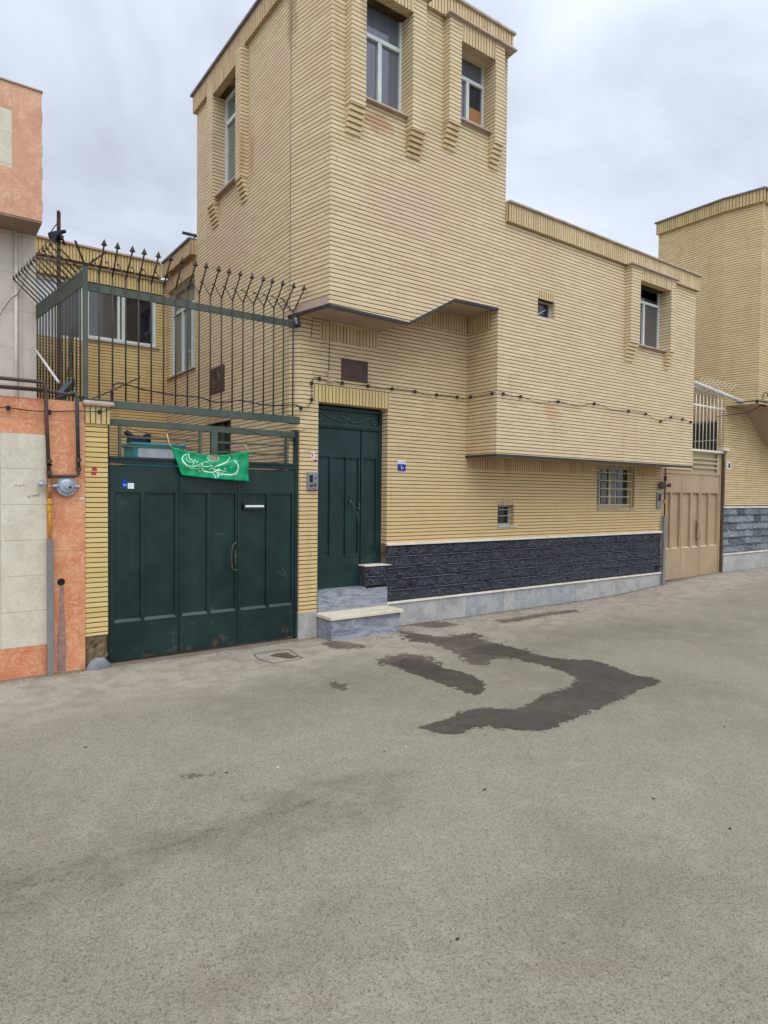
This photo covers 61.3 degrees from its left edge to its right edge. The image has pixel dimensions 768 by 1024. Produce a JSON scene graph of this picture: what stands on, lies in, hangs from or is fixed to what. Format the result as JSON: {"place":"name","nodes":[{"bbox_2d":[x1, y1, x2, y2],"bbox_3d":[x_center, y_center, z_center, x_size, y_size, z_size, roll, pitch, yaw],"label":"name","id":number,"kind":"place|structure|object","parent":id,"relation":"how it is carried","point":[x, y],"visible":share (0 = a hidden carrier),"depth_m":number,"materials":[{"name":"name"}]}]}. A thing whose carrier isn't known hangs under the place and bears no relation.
{"place":"outdoors","nodes":[
{"label":"outdoors","id":0,"kind":"place"},
{"bbox_2d":[124,430,150,442],"bbox_3d":[-2.627,-0.799,6.873,0.264,0.134,0.150,-1,2,-36],"label":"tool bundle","id":1,"kind":"object","parent":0,"point":[127,433],"visible":0.76,"depth_m":6.82,"materials":[{"name":"black"}]},
{"bbox_2d":[0,567,767,1023],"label":"ground","id":2,"kind":"structure","parent":0,"point":[180,929],"depth_m":3.27,"materials":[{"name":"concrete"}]},
{"bbox_2d":[0,77,52,397],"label":"neighbour building","id":3,"kind":"structure","parent":2,"relation":"on","point":[21,206],"depth_m":7.04,"materials":[{"name":"pink stone"}]},
{"bbox_2d":[0,376,82,675],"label":"gas pipe","id":4,"kind":"object","parent":2,"relation":"on","point":[66,485],"visible":1,"depth_m":5.98,"materials":[{"name":"grey metal"}]},
{"bbox_2d":[0,395,84,679],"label":"garden wall","id":5,"kind":"structure","parent":2,"relation":"on","point":[23,563],"depth_m":5.97,"materials":[{"name":"stone"}]},
{"bbox_2d":[48,210,65,390],"bbox_3d":[-3.870,-1.046,7.682,0.210,5.014,0.112,-1,2,-36],"label":"mast","id":6,"kind":"object","parent":2,"relation":"on","point":[57,235],"visible":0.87,"depth_m":7.66,"materials":[{"name":"brown metal"}]},
{"bbox_2d":[82,400,114,666],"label":"gate pier","id":7,"kind":"structure","parent":2,"relation":"on","point":[96,537],"depth_m":6.27,"materials":[{"name":"yellow brick"}]},
{"bbox_2d":[12,237,81,401],"bbox_3d":[-3.464,-1.835,6.787,0.409,1.586,1.650,-1,2,-42],"label":"spiked fence","id":8,"kind":"object","parent":7,"relation":"on","point":[64,291],"visible":0.89,"depth_m":6.72,"materials":[{"name":"grey metal"}]},
{"bbox_2d":[91,468,96,474],"bbox_3d":[-2.792,-0.391,6.240,0.050,0.070,0.002,-1,2,-36],"label":"sticker","id":9,"kind":"object","parent":7,"relation":"attached to","point":[93,469],"visible":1,"depth_m":6.24,"materials":[{"name":"red paper"}]},
{"bbox_2d":[92,376,140,397],"bbox_3d":[-2.601,-1.217,6.316,0.449,0.262,0.014,-1,2,-36],"label":"stick","id":10,"kind":"object","parent":7,"relation":"on","point":[117,387],"visible":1,"depth_m":6.31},
{"bbox_2d":[74,239,305,423],"bbox_3d":[-1.974,-1.787,6.832,2.429,1.536,0.568,-1,2,-36],"label":"spiked fence","id":11,"kind":"object","parent":7,"relation":"on","point":[98,288],"visible":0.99,"depth_m":6.71,"materials":[{"name":"green metal"}]},
{"bbox_2d":[86,657,111,670],"bbox_3d":[-2.748,1.459,6.247,0.231,0.122,0.112,-1,2,-36],"label":"stone","id":12,"kind":"object","parent":2,"relation":"on","point":[99,663],"visible":1,"depth_m":6.21,"materials":[{"name":"white stone"}]},
{"bbox_2d":[122,442,185,466],"bbox_3d":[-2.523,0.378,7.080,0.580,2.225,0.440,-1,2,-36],"label":"storage tub","id":13,"kind":"object","parent":2,"relation":"on","point":[146,452],"visible":0.25,"depth_m":6.86,"materials":[{"name":"plastic"}]},
{"bbox_2d":[181,772,214,777],"bbox_3d":[-1.123,1.583,3.907,0.330,0.001,0.270,-1,2,-36],"label":"dark stain","id":14,"kind":"object","parent":2,"relation":"on","point":[192,774],"visible":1,"depth_m":3.89,"materials":[{"name":"grey asphalt"}]},
{"bbox_2d":[254,649,302,662],"bbox_3d":[-1.103,1.505,6.794,0.468,0.010,0.489,-1,2,-36],"label":"manhole cover","id":15,"kind":"object","parent":2,"relation":"on","point":[285,655],"visible":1,"depth_m":6.79,"materials":[{"name":"metal"}]},
{"bbox_2d":[330,681,348,689],"bbox_3d":[-0.390,1.542,5.765,0.420,0.001,0.450,-1,2,-36],"label":"dark stain","id":16,"kind":"object","parent":2,"relation":"on","point":[336,685],"visible":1,"depth_m":5.76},
{"bbox_2d":[322,641,365,648],"bbox_3d":[-0.464,1.500,7.316,0.540,0.001,0.660,-1,2,-36],"label":"dark stain","id":17,"kind":"object","parent":2,"relation":"on","point":[336,644],"visible":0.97,"depth_m":7.32,"materials":[{"name":"grey asphalt"}]},
{"bbox_2d":[36,0,702,640],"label":"brick house","id":18,"kind":"structure","parent":2,"relation":"on","point":[352,164],"depth_m":8.57,"materials":[{"name":"brick"}]},
{"bbox_2d":[36,274,82,340],"bbox_3d":[-5.256,-3.230,10.211,0.925,0.940,0.050,-1,2,-36],"label":"window","id":19,"kind":"structure","parent":18,"relation":"in","point":[40,276],"depth_m":10.25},
{"bbox_2d":[88,291,158,348],"bbox_3d":[-4.376,-3.257,10.812,1.195,0.920,0.110,-1,2,-36],"label":"window","id":20,"kind":"structure","parent":18,"relation":"in","point":[105,299],"depth_m":10.82,"materials":[{"name":"grey glass"}]},
{"bbox_2d":[112,248,139,256],"bbox_3d":[-4.642,-4.139,11.325,0.532,0.691,0.800,-1,2,-36],"label":"roof sheet","id":21,"kind":"object","parent":18,"relation":"on","point":[125,251],"visible":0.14,"depth_m":11.01,"materials":[{"name":"white"}]},
{"bbox_2d":[0,382,304,455],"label":"cable","id":22,"kind":"object","parent":18,"relation":"attached to","point":[7,407],"visible":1,"depth_m":6.57,"materials":[{"name":"black plastic"}]},
{"bbox_2d":[166,277,195,379],"bbox_3d":[-3.293,-2.981,10.612,0.130,1.460,1.380,-1,2,-36],"label":"window","id":23,"kind":"structure","parent":18,"relation":"in","point":[181,323],"depth_m":10.68,"materials":[{"name":"metal"}]},
{"bbox_2d":[182,231,196,237],"bbox_3d":[-3.002,-4.329,10.156,0.553,0.275,0.076,2,2,36],"label":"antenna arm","id":24,"kind":"object","parent":18,"relation":"attached to","point":[189,234],"visible":0.45,"depth_m":10.21},
{"bbox_2d":[107,418,297,661],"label":"metal gate","id":25,"kind":"structure","parent":18,"relation":"attached to","point":[194,563],"depth_m":6.92,"materials":[{"name":"green metal"}]},
{"bbox_2d":[167,434,248,480],"bbox_3d":[-1.861,-0.571,6.899,0.895,0.474,0.092,-1,2,-36],"label":"banner","id":26,"kind":"object","parent":25,"relation":"hanging from","point":[235,466],"visible":1,"depth_m":6.91,"materials":[{"name":"green fabric"}]},
{"bbox_2d":[214,421,230,454],"bbox_3d":[-2.307,0.071,9.402,0.040,2.720,0.880,-1,2,-36],"label":"courtyard door","id":27,"kind":"structure","parent":18,"relation":"in","point":[228,424],"depth_m":9.29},
{"bbox_2d":[214,88,235,198],"bbox_3d":[-2.082,-5.166,8.914,0.210,1.420,0.810,-1,2,-36],"label":"window","id":28,"kind":"structure","parent":18,"relation":"in","point":[230,100],"depth_m":9.17,"materials":[{"name":"metal"}]},
{"bbox_2d":[294,315,300,326],"bbox_3d":[-0.982,-2.178,7.376,0.074,0.142,0.088,1,2,2],"label":"wall lamp","id":29,"kind":"object","parent":18,"relation":"attached to","point":[297,321],"visible":1,"depth_m":7.36,"materials":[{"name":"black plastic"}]},
{"bbox_2d":[307,472,317,489],"bbox_3d":[-0.842,-0.366,7.633,0.136,0.208,0.040,-1,2,-36],"label":"intercom","id":30,"kind":"object","parent":18,"relation":"attached to","point":[312,480],"visible":1,"depth_m":7.61,"materials":[{"name":"metal"}]},
{"bbox_2d":[311,452,316,460],"bbox_3d":[-0.822,-0.656,7.660,0.080,0.105,0.003,-1,2,-36],"label":"sticker","id":31,"kind":"object","parent":18,"relation":"attached to","point":[313,456],"visible":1,"depth_m":7.66,"materials":[{"name":"white paper"}]},
{"bbox_2d":[311,318,331,381],"bbox_3d":[-0.733,-1.914,7.652,0.278,0.724,0.048,-1,2,-36],"label":"conduit","id":32,"kind":"object","parent":18,"relation":"attached to","point":[328,380],"visible":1,"depth_m":7.71,"materials":[{"name":"brown plastic"}]},
{"bbox_2d":[317,405,381,588],"bbox_3d":[-0.444,-0.176,8.098,1.018,2.230,0.123,-1,2,-36],"label":"front door","id":33,"kind":"structure","parent":18,"relation":"in","point":[349,440],"depth_m":8.11,"materials":[{"name":"paint"}]},
{"bbox_2d":[366,6,408,118],"bbox_3d":[-0.013,-5.217,7.439,0.680,1.220,0.205,-1,2,-36],"label":"window","id":34,"kind":"structure","parent":18,"relation":"in","point":[384,34],"depth_m":7.53,"materials":[{"name":"glass"}]},
{"bbox_2d":[398,460,405,470],"bbox_3d":[0.231,-0.603,8.421,0.124,0.134,0.011,-1,2,-36],"label":"number plate","id":35,"kind":"object","parent":18,"relation":"attached to","point":[401,465],"visible":1,"depth_m":8.41,"materials":[{"name":"blue metal"}]},
{"bbox_2d":[461,59,491,134],"bbox_3d":[1.102,-5.360,8.243,0.620,0.955,0.205,-1,2,-36],"label":"window","id":36,"kind":"structure","parent":18,"relation":"in","point":[472,79],"depth_m":8.35,"materials":[{"name":"glass"}]},
{"bbox_2d":[299,377,691,422],"bbox_3d":[2.219,-1.432,9.459,7.479,0.455,0.620,-1,2,-36],"label":"string light","id":37,"kind":"object","parent":18,"relation":"attached to","point":[436,394],"visible":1,"depth_m":8.70,"materials":[{"name":"black plastic"}]},
{"bbox_2d":[497,505,516,527],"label":"window","id":38,"kind":"structure","parent":18,"relation":"in","point":[503,519],"depth_m":9.68,"materials":[{"name":"white metal"}]},
{"bbox_2d":[538,301,550,318],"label":"window","id":39,"kind":"structure","parent":18,"relation":"in","point":[544,309],"depth_m":9.25,"materials":[{"name":"grey glass"}]},
{"bbox_2d":[596,465,635,509],"bbox_3d":[3.987,-0.416,11.222,1.135,0.748,0.177,-1,2,-36],"label":"window","id":40,"kind":"structure","parent":18,"relation":"in","point":[613,483],"depth_m":11.26,"materials":[{"name":"metal"}]},
{"bbox_2d":[637,288,666,351],"bbox_3d":[4.333,-3.198,10.658,0.915,1.040,0.205,-1,2,-36],"label":"window","id":41,"kind":"structure","parent":18,"relation":"in","point":[649,311],"depth_m":10.82,"materials":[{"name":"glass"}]},
{"bbox_2d":[656,492,661,508],"bbox_3d":[5.059,-0.213,11.922,0.130,0.300,0.033,-1,2,-36],"label":"intercom","id":42,"kind":"object","parent":18,"relation":"attached to","point":[658,500],"visible":1,"depth_m":11.89,"materials":[{"name":"metal"}]},
{"bbox_2d":[659,468,670,584],"bbox_3d":[5.175,0.287,11.965,0.330,2.200,0.087,-1,2,-36],"label":"gas pipe","id":43,"kind":"object","parent":18,"relation":"attached to","point":[662,485],"visible":0.99,"depth_m":11.97,"materials":[{"name":"metal"}]},
{"bbox_2d":[376,653,443,665],"bbox_3d":[0.242,1.527,6.604,0.700,0.001,0.660,-1,2,-36],"label":"wet patch","id":44,"kind":"object","parent":2,"relation":"on","point":[396,659],"visible":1,"depth_m":6.73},
{"bbox_2d":[410,621,456,627],"bbox_3d":[0.672,1.479,8.470,0.780,0.001,0.480,-1,2,-36],"label":"dark stain","id":45,"kind":"object","parent":2,"relation":"on","point":[436,624],"visible":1,"depth_m":8.52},
{"bbox_2d":[391,658,485,694],"bbox_3d":[0.528,1.540,6.163,0.580,0.001,1.480,-1,2,-36],"label":"wet patch","id":46,"kind":"object","parent":2,"relation":"on","point":[465,682],"visible":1,"depth_m":6.14,"materials":[{"name":"liquid"}]},
{"bbox_2d":[399,631,532,664],"bbox_3d":[0.908,1.511,7.481,1.145,0.001,1.931,0,2,-30],"label":"wet patch","id":47,"kind":"object","parent":2,"relation":"on","point":[465,643],"visible":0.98,"depth_m":7.45,"materials":[{"name":"grey asphalt"}]},
{"bbox_2d":[495,609,578,622],"bbox_3d":[2.203,1.475,9.210,1.860,0.001,0.390,-1,2,-36],"label":"dark stain","id":48,"kind":"object","parent":2,"relation":"on","point":[529,616],"visible":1,"depth_m":9.15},
{"bbox_2d":[418,643,659,733],"bbox_3d":[1.019,1.551,5.956,2.900,0.001,2.340,-1,2,-36],"label":"wet patch","id":49,"kind":"object","parent":2,"relation":"on","point":[597,685],"visible":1,"depth_m":5.46,"materials":[{"name":"liquid"}]},
{"bbox_2d":[654,186,767,571],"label":"brick house","id":50,"kind":"structure","parent":2,"relation":"on","point":[720,246],"depth_m":13.43,"materials":[{"name":"beige brick"}]},
{"bbox_2d":[660,451,721,579],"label":"metal gate","id":51,"kind":"structure","parent":50,"relation":"attached to","point":[692,506],"depth_m":12.81,"materials":[{"name":"beige metal"}]},
{"bbox_2d":[693,421,716,453],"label":"window","id":52,"kind":"structure","parent":50,"relation":"in","point":[702,430],"depth_m":13.66,"materials":[{"name":"grey glass"}]},
{"bbox_2d":[692,377,736,453],"bbox_3d":[6.207,-1.879,12.694,2.180,1.374,0.567,-1,2,-36],"label":"spiked fence","id":53,"kind":"object","parent":50,"relation":"attached to","point":[721,450],"visible":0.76,"depth_m":12.84,"materials":[{"name":"beige metal"}]},
{"bbox_2d":[0,0,767,279],"label":"sky","id":54,"kind":"structure","parent":0,"point":[624,117],"materials":[{"name":"grey"}]}
]}

